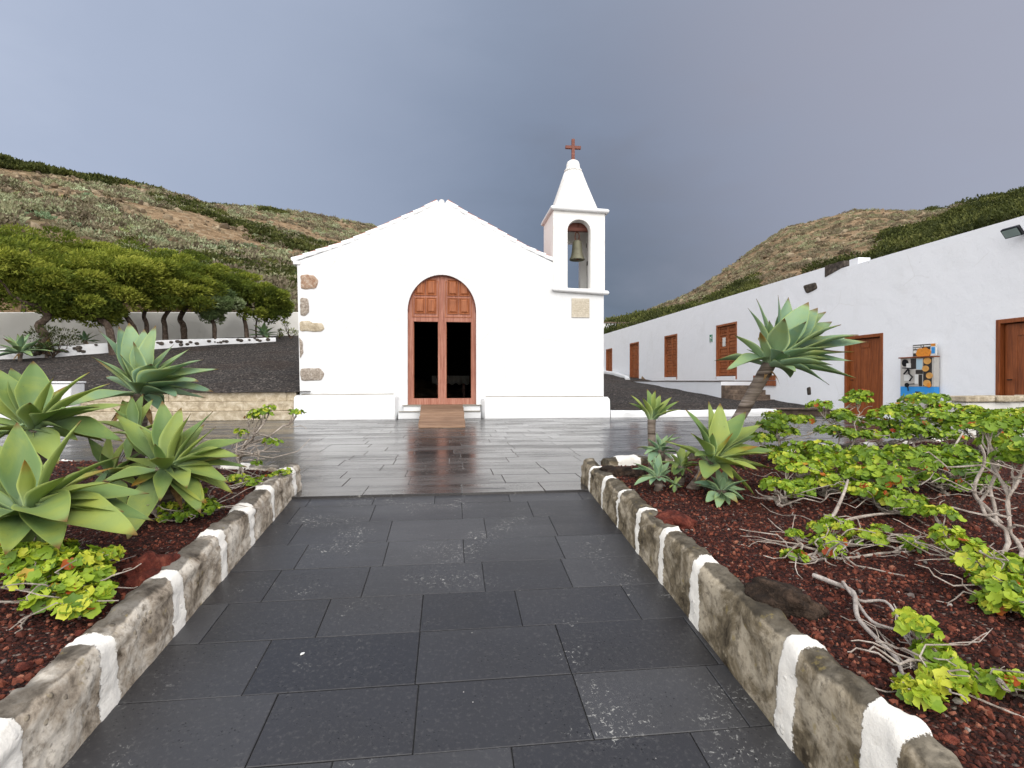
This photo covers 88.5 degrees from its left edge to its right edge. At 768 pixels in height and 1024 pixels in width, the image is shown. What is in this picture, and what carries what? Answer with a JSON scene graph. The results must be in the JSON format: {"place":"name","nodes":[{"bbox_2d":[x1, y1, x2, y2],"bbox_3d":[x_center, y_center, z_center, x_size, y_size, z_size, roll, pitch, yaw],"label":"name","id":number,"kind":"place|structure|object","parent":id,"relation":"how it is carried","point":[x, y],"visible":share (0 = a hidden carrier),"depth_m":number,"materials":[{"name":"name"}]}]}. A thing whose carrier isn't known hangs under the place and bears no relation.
{"place":"outdoors","nodes":[
{"label":"outdoors","id":0,"kind":"place"},
{"bbox_2d":[0,335,309,392],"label":"gravel yard","id":1,"kind":"structure","parent":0,"point":[262,367],"depth_m":17.16,"materials":[{"name":"black gravel"}]},
{"bbox_2d":[0,333,53,360],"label":"agave","id":2,"kind":"object","parent":1,"relation":"on","point":[20,346],"visible":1,"depth_m":17.50,"materials":[{"name":"green plant"}]},
{"bbox_2d":[31,338,68,357],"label":"agave","id":3,"kind":"object","parent":1,"relation":"on","point":[44,347],"visible":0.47,"depth_m":18.55,"materials":[{"name":"green plant"}]},
{"bbox_2d":[23,324,83,357],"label":"shrub","id":4,"kind":"object","parent":1,"relation":"on","point":[51,334],"visible":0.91,"depth_m":18.32,"materials":[{"name":"green plant"}]},
{"bbox_2d":[18,284,130,354],"bbox_3d":[-16.090,-2.360,19.510,2.827,2.682,3.168,0,0,-7],"label":"juniper tree","id":5,"kind":"object","parent":1,"relation":"on","point":[101,308],"visible":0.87,"depth_m":19.20,"materials":[{"name":"green plant"}]},
{"bbox_2d":[73,331,98,344],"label":"agave","id":6,"kind":"object","parent":1,"relation":"on","point":[85,337],"visible":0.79,"depth_m":20.24,"materials":[{"name":"green plant"}]},
{"bbox_2d":[36,246,195,333],"bbox_3d":[-15.411,-3.326,20.643,4.263,4.136,5.040,0,0,21],"label":"juniper tree","id":7,"kind":"object","parent":1,"relation":"on","point":[124,264],"visible":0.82,"depth_m":19.74,"materials":[{"name":"green plant"}]},
{"bbox_2d":[115,261,196,333],"bbox_3d":[-14.575,-3.236,21.666,2.915,3.654,3.521,0,0,-7],"label":"juniper tree","id":8,"kind":"object","parent":1,"relation":"on","point":[144,313],"visible":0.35,"depth_m":21.02,"materials":[{"name":"green plant"}]},
{"bbox_2d":[142,270,216,339],"bbox_3d":[-14.047,-3.224,22.395,3.058,3.448,3.498,0,0,-31],"label":"juniper tree","id":9,"kind":"object","parent":1,"relation":"on","point":[192,299],"visible":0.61,"depth_m":21.61,"materials":[{"name":"green plant"}]},
{"bbox_2d":[170,251,241,338],"bbox_3d":[-13.640,-3.691,22.994,3.135,4.072,3.446,0,0,-7],"label":"juniper tree","id":10,"kind":"object","parent":1,"relation":"on","point":[192,265],"visible":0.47,"depth_m":22.65,"materials":[{"name":"green plant"}]},
{"bbox_2d":[186,283,246,338],"bbox_3d":[-13.224,-3.026,23.051,2.519,2.675,2.270,0,0,13],"label":"juniper tree","id":11,"kind":"object","parent":1,"relation":"on","point":[227,302],"visible":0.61,"depth_m":22.96,"materials":[{"name":"green plant"}]},
{"bbox_2d":[199,267,262,282],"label":"juniper tree","id":12,"kind":"object","parent":1,"relation":"on","point":[244,275],"visible":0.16,"depth_m":28.73,"materials":[{"name":"green plant"}]},
{"bbox_2d":[223,279,265,337],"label":"juniper tree","id":13,"kind":"object","parent":1,"relation":"on","point":[247,287],"visible":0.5,"depth_m":24.28,"materials":[{"name":"green plant"}]},
{"bbox_2d":[249,322,275,337],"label":"agave","id":14,"kind":"object","parent":1,"relation":"on","point":[263,329],"visible":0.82,"depth_m":25.14,"materials":[{"name":"green plant"}]},
{"bbox_2d":[243,281,294,337],"bbox_3d":[-11.569,-3.462,25.276,2.477,2.897,2.131,0,0,10],"label":"juniper tree","id":15,"kind":"object","parent":1,"relation":"on","point":[279,304],"visible":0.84,"depth_m":24.77,"materials":[{"name":"green plant"}]},
{"bbox_2d":[276,328,283,338],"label":"shrub","id":16,"kind":"object","parent":1,"relation":"on","point":[280,335],"visible":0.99,"depth_m":26.23,"materials":[{"name":"green plant"}]},
{"bbox_2d":[282,320,298,338],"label":"shrub","id":17,"kind":"object","parent":1,"relation":"on","point":[288,329],"visible":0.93,"depth_m":26.49,"materials":[{"name":"green plant"}]},
{"bbox_2d":[62,415,821,767],"bbox_3d":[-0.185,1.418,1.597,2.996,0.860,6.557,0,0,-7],"label":"path","id":18,"kind":"structure","parent":0,"point":[648,676],"depth_m":2.46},
{"bbox_2d":[0,459,301,767],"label":"planter kerb","id":19,"kind":"structure","parent":18,"relation":"on","point":[56,711],"depth_m":2.22,"materials":[{"name":"grey stone"}]},
{"bbox_2d":[0,459,271,700],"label":"planting bed","id":20,"kind":"object","parent":19,"relation":"in","point":[42,635],"visible":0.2,"depth_m":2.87,"materials":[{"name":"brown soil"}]},
{"bbox_2d":[14,661,33,671],"bbox_3d":[-1.847,1.076,1.989,0.059,0.043,0.057,0,0,-37],"label":"loose stone","id":21,"kind":"object","parent":20,"relation":"on","point":[23,666],"visible":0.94,"depth_m":1.98,"materials":[{"name":"red stone"}]},
{"bbox_2d":[0,361,124,464],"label":"agave","id":22,"kind":"object","parent":20,"relation":"on","point":[33,404],"visible":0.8,"depth_m":3.50,"materials":[{"name":"green plant"}]},
{"bbox_2d":[0,536,141,633],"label":"geranium bush","id":23,"kind":"object","parent":20,"relation":"on","point":[73,570],"visible":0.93,"depth_m":2.37,"materials":[{"name":"green plant"}]},
{"bbox_2d":[0,420,153,564],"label":"agave","id":24,"kind":"object","parent":20,"relation":"on","point":[34,502],"visible":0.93,"depth_m":2.69,"materials":[{"name":"green plant"}]},
{"bbox_2d":[75,629,84,636],"bbox_3d":[-1.817,1.051,2.210,0.038,0.032,0.048,0,0,-7],"label":"loose stone","id":25,"kind":"object","parent":20,"relation":"on","point":[79,632],"visible":0.74,"depth_m":2.20,"materials":[{"name":"red stone"}]},
{"bbox_2d":[76,438,146,502],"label":"agave","id":26,"kind":"object","parent":20,"relation":"on","point":[100,453],"visible":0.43,"depth_m":3.73,"materials":[{"name":"green plant"}]},
{"bbox_2d":[99,394,152,496],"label":"agave","id":27,"kind":"object","parent":20,"relation":"on","point":[132,411],"visible":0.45,"depth_m":3.87,"materials":[{"name":"green plant"}]},
{"bbox_2d":[66,323,217,427],"bbox_3d":[-2.888,0.151,4.050,1.010,1.316,0.836,0,0,31],"label":"agave","id":28,"kind":"object","parent":20,"relation":"on","point":[133,349],"visible":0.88,"depth_m":4.12,"materials":[{"name":"green plant"}]},
{"bbox_2d":[119,551,180,586],"bbox_3d":[-1.863,0.964,2.713,0.273,0.204,0.214,0,0,-39],"label":"lava rock","id":29,"kind":"object","parent":20,"relation":"on","point":[152,564],"visible":0.52,"depth_m":2.65,"materials":[{"name":"red stone"}]},
{"bbox_2d":[102,401,247,538],"bbox_3d":[-2.239,0.526,3.468,0.819,0.816,0.776,0,0,36],"label":"agave","id":30,"kind":"object","parent":20,"relation":"on","point":[177,463],"visible":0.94,"depth_m":3.47,"materials":[{"name":"green plant"}]},
{"bbox_2d":[146,485,266,522],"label":"geranium bush","id":31,"kind":"object","parent":20,"relation":"on","point":[210,505],"visible":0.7,"depth_m":3.44,"materials":[{"name":"green plant"}]},
{"bbox_2d":[197,404,309,482],"bbox_3d":[-2.137,0.489,4.367,0.866,0.640,0.512,0,0,-28],"label":"geranium bush","id":32,"kind":"object","parent":20,"relation":"on","point":[264,411],"visible":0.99,"depth_m":4.35,"materials":[{"name":"green plant"}]},
{"bbox_2d":[210,460,305,489],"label":"geranium bush","id":33,"kind":"object","parent":20,"relation":"on","point":[249,481],"visible":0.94,"depth_m":4.26,"materials":[{"name":"green plant"}]},
{"bbox_2d":[581,435,979,767],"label":"planter kerb","id":34,"kind":"structure","parent":18,"relation":"on","point":[817,703],"depth_m":2.11,"materials":[{"name":"grey stone"}]},
{"bbox_2d":[601,438,1023,767],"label":"planting bed","id":35,"kind":"object","parent":34,"relation":"in","point":[1003,754],"visible":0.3,"depth_m":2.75,"materials":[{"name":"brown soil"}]},
{"bbox_2d":[594,465,631,477],"bbox_3d":[0.915,0.798,4.756,0.382,0.133,0.232,0,0,-24],"label":"lava rock","id":36,"kind":"object","parent":35,"relation":"on","point":[616,472],"visible":0.55,"depth_m":4.69,"materials":[{"name":"grey stone"}]},
{"bbox_2d":[626,469,646,477],"bbox_3d":[1.105,0.806,4.677,0.200,0.110,0.165,0,0,-7],"label":"lava rock","id":37,"kind":"object","parent":35,"relation":"on","point":[636,473],"visible":0.77,"depth_m":4.63,"materials":[{"name":"stone"}]},
{"bbox_2d":[630,389,678,473],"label":"agave","id":38,"kind":"object","parent":35,"relation":"on","point":[654,409],"visible":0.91,"depth_m":4.74,"materials":[{"name":"green plant"}]},
{"bbox_2d":[632,453,679,490],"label":"agave","id":39,"kind":"object","parent":35,"relation":"on","point":[658,473],"visible":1,"depth_m":4.18,"materials":[{"name":"green plant"}]},
{"bbox_2d":[636,432,679,477],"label":"agave","id":40,"kind":"object","parent":35,"relation":"on","point":[660,447],"visible":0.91,"depth_m":4.57,"materials":[{"name":"green plant"}]},
{"bbox_2d":[654,510,696,529],"bbox_3d":[1.047,0.902,3.406,0.200,0.154,0.260,0,0,-36],"label":"lava rock","id":41,"kind":"object","parent":35,"relation":"on","point":[679,519],"visible":0.69,"depth_m":3.34,"materials":[{"name":"red stone"}]},
{"bbox_2d":[669,476,683,491],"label":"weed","id":42,"kind":"object","parent":35,"relation":"on","point":[675,486],"visible":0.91,"depth_m":4.15,"materials":[{"name":"green plant"}]},
{"bbox_2d":[662,447,698,484],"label":"agave","id":43,"kind":"object","parent":35,"relation":"on","point":[679,466],"visible":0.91,"depth_m":4.33,"materials":[{"name":"green plant"}]},
{"bbox_2d":[693,469,746,507],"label":"agave","id":44,"kind":"object","parent":35,"relation":"on","point":[722,487],"visible":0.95,"depth_m":3.94,"materials":[{"name":"green plant"}]},
{"bbox_2d":[665,402,776,495],"bbox_3d":[1.694,0.521,4.065,0.885,0.768,0.651,0,0,-7],"label":"agave","id":45,"kind":"object","parent":35,"relation":"on","point":[722,444],"visible":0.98,"depth_m":4.10,"materials":[{"name":"green plant"}]},
{"bbox_2d":[695,297,865,469],"bbox_3d":[2.509,0.041,4.668,1.594,1.686,0.905,0,0,-7],"label":"agave","id":46,"kind":"object","parent":35,"relation":"on","point":[791,341],"visible":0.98,"depth_m":4.61,"materials":[{"name":"green plant"}]},
{"bbox_2d":[744,576,829,621],"bbox_3d":[1.212,0.968,2.346,0.354,0.172,0.166,0,0,33],"label":"lava rock","id":47,"kind":"object","parent":35,"relation":"on","point":[788,600],"visible":0.75,"depth_m":2.29,"materials":[{"name":"stone"}]},
{"bbox_2d":[747,409,831,459],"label":"geranium bush","id":48,"kind":"object","parent":35,"relation":"on","point":[778,427],"visible":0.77,"depth_m":5.06,"materials":[{"name":"green plant"}]},
{"bbox_2d":[739,462,848,507],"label":"geranium bush","id":49,"kind":"object","parent":35,"relation":"on","point":[789,488],"visible":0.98,"depth_m":3.73,"materials":[{"name":"green plant"}]},
{"bbox_2d":[747,439,880,499],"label":"geranium bush","id":50,"kind":"object","parent":35,"relation":"on","point":[819,464],"visible":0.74,"depth_m":4.03,"materials":[{"name":"green plant"}]},
{"bbox_2d":[740,479,927,577],"bbox_3d":[1.955,0.915,3.313,1.314,0.523,1.367,0,0,-7],"label":"geranium bush","id":51,"kind":"object","parent":35,"relation":"on","point":[830,545],"visible":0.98,"depth_m":2.98,"materials":[{"name":"green plant"}]},
{"bbox_2d":[805,389,896,450],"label":"geranium bush","id":52,"kind":"object","parent":35,"relation":"on","point":[858,396],"visible":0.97,"depth_m":5.76,"materials":[{"name":"green plant"}]},
{"bbox_2d":[812,573,915,674],"bbox_3d":[1.528,0.977,2.222,0.198,0.090,0.812,0,0,10],"label":"dead branch","id":53,"kind":"object","parent":35,"relation":"on","point":[856,603],"visible":0.71,"depth_m":2.21,"materials":[{"name":"grey wood"}]},
{"bbox_2d":[824,443,969,528],"bbox_3d":[2.697,0.689,3.812,0.859,0.454,1.160,0,0,25],"label":"geranium bush","id":54,"kind":"object","parent":35,"relation":"on","point":[882,490],"visible":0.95,"depth_m":3.65,"materials":[{"name":"green plant"}]},
{"bbox_2d":[857,392,963,449],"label":"geranium bush","id":55,"kind":"object","parent":35,"relation":"on","point":[909,429],"visible":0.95,"depth_m":5.73,"materials":[{"name":"green plant"}]},
{"bbox_2d":[840,604,1023,717],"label":"geranium bush","id":56,"kind":"object","parent":35,"relation":"on","point":[925,688],"visible":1,"depth_m":1.82,"materials":[{"name":"green plant"}]},
{"bbox_2d":[939,733,959,744],"bbox_3d":[1.316,1.070,1.579,0.060,0.034,0.044,0,0,-7],"label":"loose stone","id":57,"kind":"object","parent":35,"relation":"on","point":[950,738],"visible":0.84,"depth_m":1.57,"materials":[{"name":"red stone"}]},
{"bbox_2d":[876,638,1023,698],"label":"geranium bush","id":58,"kind":"object","parent":35,"relation":"on","point":[998,683],"visible":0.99,"depth_m":1.75,"materials":[{"name":"green plant"}]},
{"bbox_2d":[886,504,1023,616],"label":"geranium bush","id":59,"kind":"object","parent":35,"relation":"on","point":[1001,593],"visible":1,"depth_m":2.40,"materials":[{"name":"green plant"}]},
{"bbox_2d":[920,405,995,451],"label":"geranium bush","id":60,"kind":"object","parent":35,"relation":"on","point":[964,416],"visible":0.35,"depth_m":5.77,"materials":[{"name":"green plant"}]},
{"bbox_2d":[914,433,1023,495],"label":"geranium bush","id":61,"kind":"object","parent":35,"relation":"on","point":[964,455],"visible":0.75,"depth_m":4.05,"materials":[{"name":"green plant"}]},
{"bbox_2d":[925,410,1023,557],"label":"geranium bush","id":62,"kind":"object","parent":35,"relation":"on","point":[990,422],"visible":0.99,"depth_m":3.14,"materials":[{"name":"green plant"}]},
{"bbox_2d":[978,407,1023,451],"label":"geranium bush","id":63,"kind":"object","parent":35,"relation":"on","point":[1019,431],"visible":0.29,"depth_m":5.44,"materials":[{"name":"green plant"}]},
{"bbox_2d":[291,139,609,419],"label":"church","id":64,"kind":"structure","parent":0,"point":[389,311],"depth_m":14.12,"materials":[{"name":"paint"}]},
{"bbox_2d":[408,277,440,404],"bbox_3d":[-2.336,-1.176,14.095,0.902,3.456,0.104,0,0,-7],"label":"door leaf","id":65,"kind":"structure","parent":64,"relation":"in","point":[425,303],"depth_m":14.06,"materials":[{"name":"red wood"}]},
{"bbox_2d":[432,376,468,396],"bbox_3d":[-2.599,0.089,22.255,1.560,0.880,0.730,0,0,-7],"label":"altar table","id":66,"kind":"object","parent":64,"relation":"in","point":[458,380],"visible":0.81,"depth_m":21.96,"materials":[{"name":"brown wood"}]},
{"bbox_2d":[443,277,475,403],"bbox_3d":[-1.431,-1.177,14.221,0.912,3.456,0.144,0,0,-7],"label":"door leaf","id":67,"kind":"structure","parent":64,"relation":"in","point":[458,304],"depth_m":14.17,"materials":[{"name":"red wood"}]},
{"bbox_2d":[569,223,584,261],"bbox_3d":[1.831,-3.991,14.778,0.436,1.018,0.436,0,0,-7],"label":"church bell","id":68,"kind":"object","parent":64,"relation":"hanging from","point":[577,255],"visible":1,"depth_m":14.67,"materials":[{"name":"brown metal"}]},
{"bbox_2d":[572,298,588,317],"bbox_3d":[1.885,-2.090,14.445,0.494,0.521,0.036,0,0,-7],"label":"stone plaque","id":69,"kind":"object","parent":64,"relation":"attached to","point":[580,307],"visible":1,"depth_m":14.43,"materials":[{"name":"beige stone"}]},
{"bbox_2d":[0,167,938,397],"bbox_3d":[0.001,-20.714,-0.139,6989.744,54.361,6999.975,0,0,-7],"label":"ground","id":70,"kind":"structure","parent":0,"point":[424,388],"depth_m":59.19,"materials":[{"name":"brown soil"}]},
{"bbox_2d":[24,210,59,221],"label":"spurge shrub","id":71,"kind":"object","parent":70,"relation":"on","point":[46,215],"visible":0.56,"depth_m":40.74,"materials":[{"name":"green plant"}]},
{"bbox_2d":[0,223,91,311],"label":"juniper tree","id":72,"kind":"object","parent":70,"relation":"on","point":[8,232],"visible":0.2,"depth_m":24.26,"materials":[{"name":"green plant"}]},
{"bbox_2d":[0,234,104,354],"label":"juniper tree","id":73,"kind":"object","parent":70,"relation":"on","point":[23,272],"visible":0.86,"depth_m":18.09,"materials":[{"name":"green plant"}]},
{"bbox_2d":[59,219,81,226],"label":"spurge shrub","id":74,"kind":"object","parent":70,"relation":"on","point":[78,224],"visible":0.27,"depth_m":41.09,"materials":[{"name":"green plant"}]},
{"bbox_2d":[53,235,150,258],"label":"juniper tree","id":75,"kind":"object","parent":70,"relation":"on","point":[88,244],"visible":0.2,"depth_m":25.57,"materials":[{"name":"green plant"}]},
{"bbox_2d":[0,337,275,358],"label":"stone wall","id":76,"kind":"structure","parent":70,"relation":"on","point":[98,348],"depth_m":21.39,"materials":[{"name":"white stone"}]},
{"bbox_2d":[0,312,298,347],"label":"boundary wall","id":77,"kind":"structure","parent":70,"relation":"on","point":[13,325],"depth_m":24.11,"materials":[{"name":"white paint"}]},
{"bbox_2d":[140,246,212,308],"bbox_3d":[-18.182,-4.921,27.889,4.236,4.737,4.164,0,0,5],"label":"juniper tree","id":78,"kind":"object","parent":70,"relation":"on","point":[197,255],"visible":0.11,"depth_m":27.49,"materials":[{"name":"green plant"}]},
{"bbox_2d":[239,242,258,249],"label":"spurge shrub","id":79,"kind":"object","parent":70,"relation":"on","point":[250,245],"visible":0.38,"depth_m":54.67,"materials":[{"name":"green plant"}]},
{"bbox_2d":[0,160,1015,327],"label":"hillside scrub","id":80,"kind":"object","parent":70,"relation":"on","point":[72,207],"visible":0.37,"depth_m":53.89,"materials":[{"name":"green plant"}]},
{"bbox_2d":[0,152,1023,333],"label":"wind cut thicket","id":81,"kind":"object","parent":70,"relation":"on","point":[982,211],"visible":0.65,"depth_m":53.93,"materials":[{"name":"green plant"}]},
{"bbox_2d":[604,322,625,327],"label":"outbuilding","id":82,"kind":"structure","parent":70,"relation":"on","point":[611,324],"depth_m":52.94,"materials":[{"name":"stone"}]},
{"bbox_2d":[604,216,1023,420],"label":"long house","id":83,"kind":"structure","parent":70,"relation":"on","point":[958,299],"depth_m":13.53,"materials":[{"name":"white paint"}]},
{"bbox_2d":[606,348,611,370],"bbox_3d":[6.859,-1.620,36.718,0.175,1.690,1.430,0,0,-7],"label":"door","id":84,"kind":"structure","parent":83,"relation":"in","point":[608,351],"depth_m":36.94,"materials":[{"name":"red wood"}]},
{"bbox_2d":[630,342,638,377],"bbox_3d":[7.446,-1.379,31.693,0.175,2.241,1.574,0,0,-7],"label":"door","id":85,"kind":"structure","parent":83,"relation":"in","point":[634,347],"depth_m":31.90,"materials":[{"name":"red wood"}]},
{"bbox_2d":[664,334,676,380],"bbox_3d":[8.061,-1.317,26.446,0.250,2.299,1.547,0,0,-7],"label":"door","id":86,"kind":"structure","parent":83,"relation":"in","point":[670,341],"depth_m":26.64,"materials":[{"name":"red wood"}]},
{"bbox_2d":[716,321,736,380],"bbox_3d":[8.683,-1.282,21.121,0.250,2.295,1.602,0,0,-7],"label":"door","id":87,"kind":"structure","parent":83,"relation":"in","point":[728,330],"depth_m":21.26,"materials":[{"name":"red wood"}]},
{"bbox_2d":[844,333,882,418],"bbox_3d":[9.544,-0.211,14.125,0.265,2.308,1.520,0,0,-7],"label":"door","id":88,"kind":"structure","parent":83,"relation":"in","point":[866,363],"depth_m":14.12,"materials":[{"name":"brown wood"}]},
{"bbox_2d":[995,317,1023,395],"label":"door","id":89,"kind":"structure","parent":83,"relation":"in","point":[1009,371],"depth_m":10.47,"materials":[{"name":"brown wood"}]},
{"bbox_2d":[1000,225,1023,238],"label":"floodlight","id":90,"kind":"object","parent":83,"relation":"attached to","point":[1012,231],"visible":1,"depth_m":10.05,"materials":[{"name":"metal"}]},
{"bbox_2d":[0,415,947,498],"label":"plaza","id":91,"kind":"structure","parent":0,"point":[329,454],"depth_m":7.75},
{"bbox_2d":[0,381,85,419],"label":"white wall","id":92,"kind":"structure","parent":91,"relation":"on","point":[77,387],"depth_m":12.61,"materials":[{"name":"white paint"}]},
{"bbox_2d":[77,392,298,420],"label":"stone wall","id":93,"kind":"structure","parent":91,"relation":"on","point":[237,406],"depth_m":13.24,"materials":[{"name":"beige stone"}]},
{"bbox_2d":[418,404,464,427],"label":"wooden ramp","id":94,"kind":"structure","parent":91,"relation":"on","point":[443,416],"depth_m":12.22,"materials":[{"name":"brown wood"}]},
{"bbox_2d":[610,409,775,417],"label":"white kerb","id":95,"kind":"structure","parent":91,"relation":"on","point":[676,413],"depth_m":14.54,"materials":[{"name":"white paint"}]},
{"bbox_2d":[898,343,939,424],"bbox_3d":[9.503,0.000,12.305,0.208,1.850,0.926,0,0,-7],"label":"information board","id":96,"kind":"object","parent":91,"relation":"on","point":[919,371],"visible":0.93,"depth_m":12.19,"materials":[{"name":"multicoloured paper"}]},
{"bbox_2d":[948,395,1023,439],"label":"capped wall","id":97,"kind":"structure","parent":91,"relation":"on","point":[990,402],"depth_m":8.30,"materials":[{"name":"beige stone"}]},
{"bbox_2d":[0,0,1023,319],"label":"sky","id":98,"kind":"structure","parent":0,"point":[705,130],"materials":[{"name":"grey"}]},
{"bbox_2d":[604,374,817,409],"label":"gravel slope","id":99,"kind":"structure","parent":0,"point":[619,392],"depth_m":18.15,"materials":[{"name":"black gravel"}]},
{"bbox_2d":[604,371,629,379],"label":"slope kerb","id":100,"kind":"structure","parent":99,"relation":"on","point":[626,377],"depth_m":33.11,"materials":[{"name":"white paint"}]},
{"bbox_2d":[633,381,751,397],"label":"raised walk","id":101,"kind":"structure","parent":99,"relation":"on","point":[711,388],"depth_m":20.47,"materials":[{"name":"stone"}]},
{"bbox_2d":[721,385,830,415],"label":"stone steps","id":102,"kind":"structure","parent":99,"relation":"on","point":[735,392],"depth_m":18.15,"materials":[{"name":"brown stone"}]},
{"bbox_2d":[753,375,775,385],"bbox_3d":[8.874,-0.123,18.493,0.039,0.360,1.300,0,0,-7],"label":"leaning board","id":103,"kind":"object","parent":102,"relation":"on","point":[771,383],"visible":0.46,"depth_m":18.03,"materials":[{"name":"brown wood"}]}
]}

